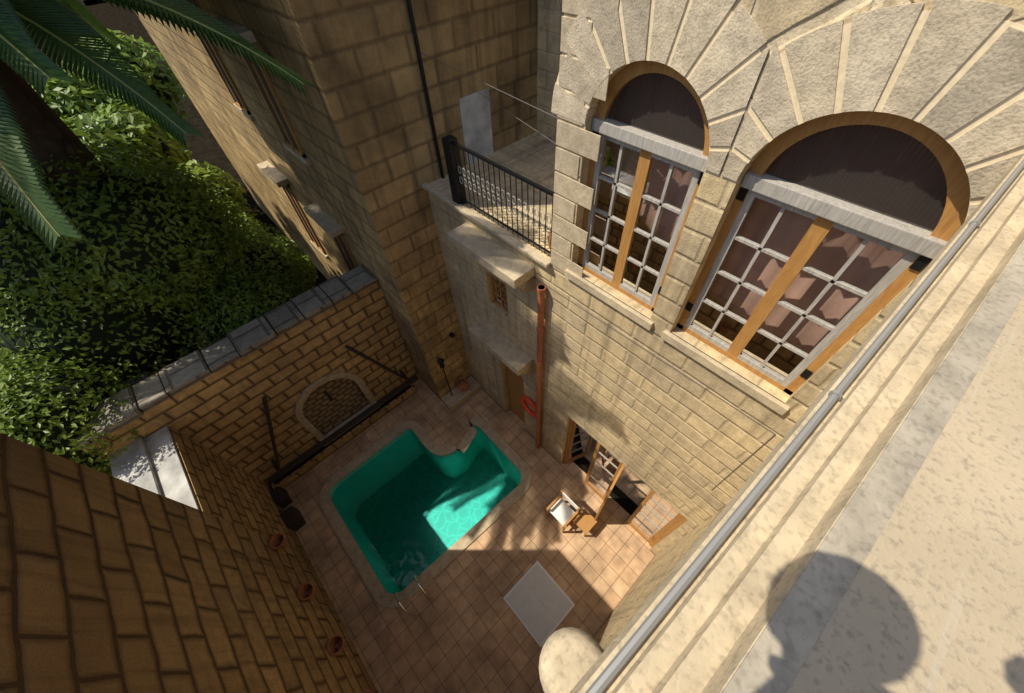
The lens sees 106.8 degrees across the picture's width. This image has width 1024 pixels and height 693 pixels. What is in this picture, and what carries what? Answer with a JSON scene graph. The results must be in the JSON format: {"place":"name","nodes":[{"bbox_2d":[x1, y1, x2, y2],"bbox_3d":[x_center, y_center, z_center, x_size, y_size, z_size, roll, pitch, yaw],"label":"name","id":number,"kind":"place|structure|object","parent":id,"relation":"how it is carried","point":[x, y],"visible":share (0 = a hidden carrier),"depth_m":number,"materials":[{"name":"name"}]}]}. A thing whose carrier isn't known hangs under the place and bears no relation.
{"place":"outdoors","nodes":[
{"label":"outdoors","id":0,"kind":"place"},
{"bbox_2d":[24,0,638,514],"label":"ground","id":1,"kind":"structure","parent":0,"point":[206,146],"depth_m":23.49,"materials":[{"name":"green plant"}]},
{"bbox_2d":[80,0,106,5],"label":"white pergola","id":2,"kind":"object","parent":1,"relation":"on","point":[89,2],"visible":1,"depth_m":5.59,"materials":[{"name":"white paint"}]},
{"bbox_2d":[1,28,190,165],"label":"tree","id":3,"kind":"object","parent":1,"relation":"on","point":[58,98],"visible":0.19,"depth_m":14.23,"materials":[{"name":"green plant"}]},
{"bbox_2d":[26,48,173,157],"bbox_3d":[-17.531,-6.959,14.500,10.609,6.203,6.920,-37,59,-23],"label":"tree","id":4,"kind":"object","parent":3,"relation":"attached to","point":[165,94],"visible":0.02,"depth_m":15.54,"materials":[{"name":"green plant"}]},
{"bbox_2d":[60,100,256,223],"bbox_3d":[-12.254,-4.556,12.760,5.634,6.412,6.004,-37,59,-23],"label":"shrub","id":5,"kind":"object","parent":1,"relation":"on","point":[87,126],"visible":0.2,"depth_m":11.12,"materials":[{"name":"green plant"}]},
{"bbox_2d":[77,121,231,196],"bbox_3d":[-12.297,-4.809,12.497,4.825,4.699,5.195,-37,59,-23],"label":"shrub","id":6,"kind":"object","parent":5,"relation":"on","point":[163,145],"visible":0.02,"depth_m":11.36,"materials":[{"name":"green plant"}]},
{"bbox_2d":[0,135,317,475],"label":"hedge","id":7,"kind":"object","parent":1,"relation":"on","point":[195,187],"depth_m":6.56,"materials":[{"name":"green plant"}]},
{"bbox_2d":[0,0,317,311],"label":"palm","id":8,"kind":"object","parent":1,"relation":"on","point":[58,19],"depth_m":4.05,"materials":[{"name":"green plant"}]},
{"bbox_2d":[0,433,377,692],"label":"tall wall","id":9,"kind":"structure","parent":1,"relation":"on","point":[110,584],"depth_m":4.23,"materials":[{"name":"beige brick"}]},
{"bbox_2d":[269,532,373,692],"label":"flower pots","id":10,"kind":"object","parent":9,"relation":"attached to","point":[336,644],"depth_m":7.33,"materials":[{"name":"ceramic"}]},
{"bbox_2d":[147,371,303,549],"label":"garden wall","id":11,"kind":"structure","parent":1,"relation":"on","point":[225,489],"depth_m":7.76,"materials":[{"name":"brick"}]},
{"bbox_2d":[109,371,199,509],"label":"white top wall","id":12,"kind":"structure","parent":11,"relation":"on","point":[152,463],"depth_m":6.74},
{"bbox_2d":[207,191,318,295],"bbox_3d":[-7.831,-1.974,11.550,3.245,4.796,4.368,-37,59,-23],"label":"shrub","id":13,"kind":"object","parent":1,"relation":"on","point":[299,259],"visible":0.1,"depth_m":10.83,"materials":[{"name":"green plant"}]},
{"bbox_2d":[220,204,307,277],"bbox_3d":[-7.836,-2.443,10.978,2.717,2.816,3.795,-37,59,-23],"label":"dark shrub","id":14,"kind":"object","parent":13,"relation":"on","point":[286,254],"visible":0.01,"depth_m":10.68,"materials":[{"name":"green plant"}]},
{"bbox_2d":[135,0,537,400],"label":"tower block","id":15,"kind":"structure","parent":1,"relation":"on","point":[359,119],"depth_m":6.44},
{"bbox_2d":[185,0,344,258],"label":"tower side hoods","id":16,"kind":"object","parent":15,"relation":"attached to","point":[325,221],"visible":0.46,"depth_m":8.55,"materials":[{"name":"beige stone"}]},
{"bbox_2d":[199,34,355,269],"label":"windows","id":17,"kind":"structure","parent":15,"relation":"in","point":[279,112],"depth_m":7.48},
{"bbox_2d":[200,33,357,270],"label":"window frames","id":18,"kind":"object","parent":15,"relation":"attached to","point":[282,110],"visible":0.48,"depth_m":8.05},
{"bbox_2d":[406,0,444,178],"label":"drainpipe","id":19,"kind":"object","parent":15,"relation":"attached to","point":[413,25],"visible":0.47,"depth_m":5.70,"materials":[{"name":"black metal"}]},
{"bbox_2d":[437,332,454,395],"bbox_3d":[-1.663,0.581,10.518,0.177,2.337,0.713,33,61,25],"label":"shower","id":20,"kind":"object","parent":15,"relation":"on","point":[440,361],"visible":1,"depth_m":9.95,"materials":[{"name":"black metal"}]},
{"bbox_2d":[458,88,493,164],"bbox_3d":[-0.612,-3.757,7.089,0.650,1.700,0.022,-37,59,-23],"label":"door","id":21,"kind":"structure","parent":15,"relation":"attached to","point":[475,113],"depth_m":6.78,"materials":[{"name":"grey metal"}]},
{"bbox_2d":[462,0,563,227],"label":"balcony","id":22,"kind":"structure","parent":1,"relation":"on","point":[531,157],"depth_m":6.88,"materials":[{"name":"stone"}]},
{"bbox_2d":[584,438,651,505],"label":"interior floor","id":23,"kind":"structure","parent":1,"relation":"on","point":[633,487],"depth_m":9.74,"materials":[{"name":"tile"}]},
{"bbox_2d":[593,510,721,650],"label":"wall","id":24,"kind":"structure","parent":1,"relation":"on","point":[662,564],"depth_m":6.57,"materials":[{"name":"stone"}]},
{"bbox_2d":[570,155,1023,692],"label":"cornice","id":25,"kind":"structure","parent":24,"relation":"on","point":[704,635],"depth_m":0.89,"materials":[{"name":"stone"}]},
{"bbox_2d":[539,627,603,692],"bbox_3d":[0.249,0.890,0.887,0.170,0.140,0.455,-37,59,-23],"label":"stone ball","id":26,"kind":"object","parent":25,"relation":"attached to","point":[569,657],"visible":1,"depth_m":0.92,"materials":[{"name":"stone"}]},
{"bbox_2d":[585,159,1023,692],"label":"conduit","id":27,"kind":"object","parent":25,"relation":"on","point":[626,653],"visible":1,"depth_m":0.95,"materials":[{"name":"grey metal"}]},
{"bbox_2d":[722,242,1023,692],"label":"parapet ledge","id":28,"kind":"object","parent":24,"relation":"on","point":[778,653],"depth_m":0.76,"materials":[{"name":"stone"}]},
{"bbox_2d":[786,295,1023,692],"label":"roof screed","id":29,"kind":"object","parent":28,"relation":"on","point":[932,600],"depth_m":0.69,"materials":[{"name":"beige concrete"}]},
{"bbox_2d":[428,0,1023,554],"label":"window wall","id":30,"kind":"structure","parent":1,"relation":"on","point":[682,444],"depth_m":5.38,"materials":[{"name":"stone"}]},
{"bbox_2d":[441,134,465,204],"bbox_3d":[-0.897,-2.734,5.971,0.160,1.050,0.180,-37,59,-23],"label":"balcony post","id":31,"kind":"object","parent":30,"relation":"attached to","point":[448,149],"visible":0.76,"depth_m":5.85,"materials":[{"name":"black metal"}]},
{"bbox_2d":[421,182,550,375],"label":"concrete ledges","id":32,"kind":"object","parent":30,"relation":"attached to","point":[507,266],"visible":0.98,"depth_m":6.11,"materials":[{"name":"beige concrete"}]},
{"bbox_2d":[489,273,507,312],"bbox_3d":[-0.201,-1.029,7.210,0.060,0.850,0.540,-37,59,-23],"label":"window frame","id":33,"kind":"object","parent":30,"relation":"attached to","point":[498,295],"visible":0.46,"depth_m":7.32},
{"bbox_2d":[493,276,507,309],"bbox_3d":[-0.201,-1.029,7.210,0.001,0.850,0.540,-37,59,-23],"label":"window glass","id":34,"kind":"object","parent":30,"relation":"attached to","point":[497,291],"visible":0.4,"depth_m":7.25,"materials":[{"name":"glass"}]},
{"bbox_2d":[452,141,553,257],"bbox_3d":[-0.157,-2.123,5.454,0.040,0.980,2.014,-37,59,-23],"label":"balcony railing","id":35,"kind":"object","parent":30,"relation":"attached to","point":[506,170],"visible":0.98,"depth_m":5.34,"materials":[{"name":"black metal"}]},
{"bbox_2d":[458,166,550,234],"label":"balcony scrolls","id":36,"kind":"object","parent":35,"relation":"attached to","point":[503,201],"visible":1,"depth_m":5.43,"materials":[{"name":"grey metal"}]},
{"bbox_2d":[506,366,524,422],"bbox_3d":[0.173,1.226,9.938,0.050,2.750,0.800,-37,59,-23],"label":"side door","id":37,"kind":"structure","parent":30,"relation":"attached to","point":[515,386],"depth_m":10.02,"materials":[{"name":"brown wood"}]},
{"bbox_2d":[520,395,535,417],"bbox_3d":[0.434,1.456,9.146,0.099,0.670,0.670,-37,59,-23],"label":"life ring","id":38,"kind":"object","parent":30,"relation":"attached to","point":[523,398],"visible":0.84,"depth_m":9.14,"materials":[{"name":"red plastic"}]},
{"bbox_2d":[535,284,545,448],"bbox_3d":[0.573,0.936,8.086,0.136,6.000,0.133,-37,59,-23],"label":"down pipe","id":39,"kind":"object","parent":30,"relation":"attached to","point":[541,289],"visible":1,"depth_m":6.98,"materials":[{"name":"metal"}]},
{"bbox_2d":[547,231,552,248],"bbox_3d":[0.614,-1.522,5.479,0.220,0.220,0.220,-37,59,-23],"label":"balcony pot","id":40,"kind":"object","parent":30,"relation":"on","point":[549,239],"visible":0.21,"depth_m":5.41,"materials":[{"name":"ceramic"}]},
{"bbox_2d":[551,0,619,277],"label":"quoins","id":41,"kind":"object","parent":30,"relation":"attached to","point":[579,141],"visible":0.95,"depth_m":4.08,"materials":[{"name":"stone"}]},
{"bbox_2d":[422,53,775,489],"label":"cable","id":42,"kind":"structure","parent":30,"relation":"attached to","point":[594,316],"depth_m":4.84,"materials":[{"name":"grey"}]},
{"bbox_2d":[565,269,653,330],"bbox_3d":[1.205,-0.625,4.845,0.070,0.120,1.370,-37,59,-23],"label":"window sill","id":43,"kind":"structure","parent":30,"relation":"attached to","point":[617,305],"depth_m":4.78,"materials":[{"name":"stone"}]},
{"bbox_2d":[563,418,686,546],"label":"shutters","id":44,"kind":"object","parent":30,"relation":"attached to","point":[659,512],"depth_m":8.35,"materials":[{"name":"brown wood"}]},
{"bbox_2d":[571,426,672,534],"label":"shutter slats","id":45,"kind":"object","parent":44,"relation":"attached to","point":[609,483],"depth_m":8.35,"materials":[{"name":"brown wood"}]},
{"bbox_2d":[577,61,708,311],"bbox_3d":[1.288,-1.509,3.907,0.090,2.435,1.250,-37,59,-23],"label":"window frame","id":46,"kind":"object","parent":30,"relation":"attached to","point":[621,78],"visible":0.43,"depth_m":3.37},
{"bbox_2d":[588,139,667,298],"bbox_3d":[1.290,-1.310,4.149,0.001,1.570,0.980,-37,59,-23],"label":"window glass","id":47,"kind":"object","parent":46,"relation":"in","point":[654,259],"visible":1,"depth_m":4.27,"materials":[{"name":"clear glass"}]},
{"bbox_2d":[612,149,653,286],"bbox_3d":[1.290,-1.310,4.149,0.050,1.690,0.120,-37,59,-23],"label":"window center post","id":48,"kind":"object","parent":46,"relation":"attached to","point":[644,166],"depth_m":3.97,"materials":[{"name":"brown wood"}]},
{"bbox_2d":[582,133,700,306],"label":"window bars","id":49,"kind":"object","parent":46,"relation":"attached to","point":[681,212],"depth_m":3.99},
{"bbox_2d":[579,131,703,293],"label":"window hinges","id":50,"kind":"object","parent":46,"relation":"attached to","point":[698,182],"depth_m":3.29,"materials":[{"name":"black metal"}]},
{"bbox_2d":[592,117,707,171],"bbox_3d":[1.242,-1.851,3.431,0.125,0.110,1.230,-37,59,-23],"label":"transom window","id":51,"kind":"structure","parent":46,"relation":"attached to","point":[688,156],"depth_m":3.37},
{"bbox_2d":[608,73,704,150],"bbox_3d":[1.254,-2.032,3.232,0.001,0.525,1.050,-37,59,-23],"label":"screen window","id":52,"kind":"structure","parent":46,"relation":"in","point":[663,105],"depth_m":3.22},
{"bbox_2d":[610,142,692,242],"bbox_3d":[1.496,-1.668,4.018,0.060,2.635,1.450,-37,59,-23],"label":"curtain window","id":53,"kind":"structure","parent":30,"relation":"attached to","point":[677,190],"depth_m":4.02,"materials":[{"name":"brown fabric"}]},
{"bbox_2d":[552,0,764,176],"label":"arch mortar","id":54,"kind":"object","parent":30,"relation":"attached to","point":[736,69],"visible":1,"depth_m":2.73,"materials":[{"name":"beige concrete"}]},
{"bbox_2d":[551,0,768,174],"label":"voussoirs","id":55,"kind":"object","parent":30,"relation":"attached to","point":[740,38],"visible":1,"depth_m":2.76,"materials":[{"name":"beige stone"}]},
{"bbox_2d":[661,330,789,415],"bbox_3d":[2.254,0.245,4.118,0.070,0.120,1.420,-37,59,-23],"label":"window sill","id":56,"kind":"structure","parent":30,"relation":"attached to","point":[767,399],"depth_m":4.05,"materials":[{"name":"stone"}]},
{"bbox_2d":[710,198,903,352],"bbox_3d":[2.545,-0.805,3.281,0.060,2.660,1.500,-37,59,-23],"label":"curtain window","id":57,"kind":"structure","parent":30,"relation":"attached to","point":[870,266],"depth_m":3.42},
{"bbox_2d":[677,111,969,395],"bbox_3d":[2.336,-0.646,3.170,0.090,2.460,1.300,-37,59,-23],"label":"window frame","id":58,"kind":"object","parent":30,"relation":"attached to","point":[955,211],"visible":0.65,"depth_m":2.58,"materials":[{"name":"brown wood"}]},
{"bbox_2d":[692,290,808,378],"bbox_3d":[2.340,-0.440,3.422,0.001,1.570,1.030,-37,59,-23],"label":"window glass","id":59,"kind":"object","parent":58,"relation":"in","point":[783,362],"visible":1,"depth_m":3.85,"materials":[{"name":"clear glass"}]},
{"bbox_2d":[726,216,834,357],"bbox_3d":[2.340,-0.440,3.422,0.050,1.690,0.120,-37,59,-23],"label":"window center post","id":60,"kind":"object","parent":58,"relation":"attached to","point":[819,229],"depth_m":3.23,"materials":[{"name":"brown wood"}]},
{"bbox_2d":[684,190,919,386],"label":"window bars","id":61,"kind":"object","parent":58,"relation":"attached to","point":[900,266],"depth_m":3.23,"materials":[{"name":"white wood"}]},
{"bbox_2d":[685,187,931,378],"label":"window hinges","id":62,"kind":"object","parent":58,"relation":"attached to","point":[920,263],"depth_m":3.05,"materials":[{"name":"black metal"}]},
{"bbox_2d":[741,171,946,258],"bbox_3d":[2.291,-0.981,2.704,0.125,0.110,1.280,-37,59,-23],"label":"transom window","id":63,"kind":"structure","parent":58,"relation":"attached to","point":[910,237],"depth_m":2.62,"materials":[{"name":"white wood"}]},
{"bbox_2d":[765,125,946,231],"bbox_3d":[2.302,-1.169,2.495,0.001,0.550,1.100,-37,59,-23],"label":"screen window","id":64,"kind":"structure","parent":58,"relation":"in","point":[894,173],"depth_m":2.47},
{"bbox_2d":[721,11,1023,220],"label":"arch mortar","id":65,"kind":"object","parent":30,"relation":"attached to","point":[992,37],"visible":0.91,"depth_m":2.01,"materials":[{"name":"beige concrete"}]},
{"bbox_2d":[722,0,1023,219],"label":"voussoirs","id":66,"kind":"object","parent":30,"relation":"attached to","point":[953,35],"visible":0.92,"depth_m":2.00,"materials":[{"name":"beige stone"}]},
{"bbox_2d":[271,378,654,692],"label":"courtyard paving","id":67,"kind":"structure","parent":0,"point":[464,630],"depth_m":8.66,"materials":[{"name":"tile"}]},
{"bbox_2d":[84,282,419,484],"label":"fountain wall","id":68,"kind":"structure","parent":67,"relation":"on","point":[221,412],"depth_m":8.65,"materials":[{"name":"beige brick"}]},
{"bbox_2d":[75,265,377,448],"bbox_3d":[-5.420,-0.114,7.663,5.800,0.177,0.735,-37,59,-23],"label":"wall coping","id":69,"kind":"object","parent":68,"relation":"on","point":[182,374],"visible":0.93,"depth_m":7.45,"materials":[{"name":"grey stone"}]},
{"bbox_2d":[324,390,333,400],"bbox_3d":[-4.785,1.285,9.915,0.070,0.450,0.045,-37,59,-23],"label":"niche spout","id":70,"kind":"object","parent":68,"relation":"attached to","point":[328,395],"visible":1,"depth_m":9.89,"materials":[{"name":"grey"}]},
{"bbox_2d":[303,378,366,431],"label":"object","id":71,"kind":"object","parent":68,"relation":"attached to","point":[322,411],"visible":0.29,"depth_m":10.19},
{"bbox_2d":[295,372,378,446],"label":"stone arch","id":72,"kind":"structure","parent":68,"relation":"attached to","point":[304,421],"depth_m":9.81,"materials":[{"name":"stone"}]},
{"bbox_2d":[262,345,417,483],"bbox_3d":[-4.565,1.349,9.502,4.370,2.126,0.585,-37,59,-23],"label":"pipe","id":73,"kind":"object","parent":68,"relation":"attached to","point":[327,440],"depth_m":9.80,"materials":[{"name":"black metal"}]},
{"bbox_2d":[271,486,305,530],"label":"plant pots","id":74,"kind":"object","parent":67,"relation":"on","point":[293,518],"visible":1,"depth_m":9.41,"materials":[{"name":"brown ceramic"}]},
{"bbox_2d":[271,384,416,488],"bbox_3d":[-4.652,2.426,10.829,4.370,0.300,0.360,-37,59,-23],"label":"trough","id":75,"kind":"object","parent":67,"relation":"on","point":[288,480],"visible":0.41,"depth_m":10.63,"materials":[{"name":"dark timber"}]},
{"bbox_2d":[273,385,411,484],"bbox_3d":[-4.666,2.328,10.714,4.250,0.003,0.260,-37,59,-23],"label":"cover","id":76,"kind":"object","parent":75,"relation":"on","point":[337,438],"depth_m":10.55,"materials":[{"name":"metal"}]},
{"bbox_2d":[394,574,433,616],"bbox_3d":[-2.107,5.580,8.504,0.510,1.720,0.600,-37,59,-23],"label":"pool ladder","id":77,"kind":"object","parent":67,"relation":"on","point":[401,594],"visible":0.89,"depth_m":7.91,"materials":[{"name":"silver metal"}]},
{"bbox_2d":[330,426,519,590],"bbox_3d":[-2.215,4.028,10.504,4.120,1.350,3.420,-37,59,-23],"label":"pool edge","id":78,"kind":"object","parent":67,"relation":"in","point":[336,485],"visible":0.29,"depth_m":10.51,"materials":[{"name":"tile"}]},
{"bbox_2d":[333,428,520,593],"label":"pool water","id":79,"kind":"structure","parent":78,"relation":"in","point":[409,504],"depth_m":9.93,"materials":[{"name":"teal liquid"}]},
{"bbox_2d":[319,417,530,607],"bbox_3d":[-2.246,3.606,9.956,4.600,0.035,3.900,-37,59,-23],"label":"pool coping","id":80,"kind":"object","parent":67,"relation":"on","point":[381,595],"visible":0.97,"depth_m":9.58,"materials":[{"name":"stone"}]},
{"bbox_2d":[441,376,480,411],"bbox_3d":[-1.526,1.415,11.484,1.150,0.220,0.450,-37,59,-23],"label":"stone ledge","id":81,"kind":"object","parent":67,"relation":"on","point":[455,400],"visible":1,"depth_m":11.35,"materials":[{"name":"beige stone"}]},
{"bbox_2d":[457,377,468,390],"bbox_3d":[-1.446,1.141,11.261,0.340,0.460,0.340,-37,59,-23],"label":"urn","id":82,"kind":"object","parent":81,"relation":"on","point":[462,384],"visible":1,"depth_m":11.13,"materials":[{"name":"ceramic"}]},
{"bbox_2d":[503,561,574,647],"bbox_3d":[0.587,5.567,8.294,1.070,0.030,1.160,-37,59,-23],"label":"hatch frame","id":83,"kind":"object","parent":67,"relation":"on","point":[520,618],"visible":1,"depth_m":8.24,"materials":[{"name":"grey metal"}]},
{"bbox_2d":[506,564,571,642],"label":"hatch panels","id":84,"kind":"object","parent":83,"relation":"in","point":[537,619],"visible":1,"depth_m":8.26,"materials":[{"name":"grey metal"}]},
{"bbox_2d":[546,490,579,532],"bbox_3d":[1.189,3.910,8.986,0.520,0.900,0.570,-37,59,-23],"label":"chair frame","id":85,"kind":"object","parent":67,"relation":"on","point":[570,520],"visible":0.84,"depth_m":8.91,"materials":[{"name":"brown wood"}]},
{"bbox_2d":[549,492,577,524],"bbox_3d":[1.191,3.777,8.829,0.450,0.450,0.480,-37,59,-23],"label":"canvas chair","id":86,"kind":"object","parent":85,"relation":"attached to","point":[561,511],"visible":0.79,"depth_m":8.97,"materials":[{"name":"white fabric"}]},
{"bbox_2d":[573,509,596,536],"bbox_3d":[1.722,4.204,9.045,0.400,0.400,0.400,-37,59,-23],"label":"side table","id":87,"kind":"object","parent":67,"relation":"on","point":[584,521],"visible":1,"depth_m":8.89,"materials":[{"name":"brown wood"}]}
]}

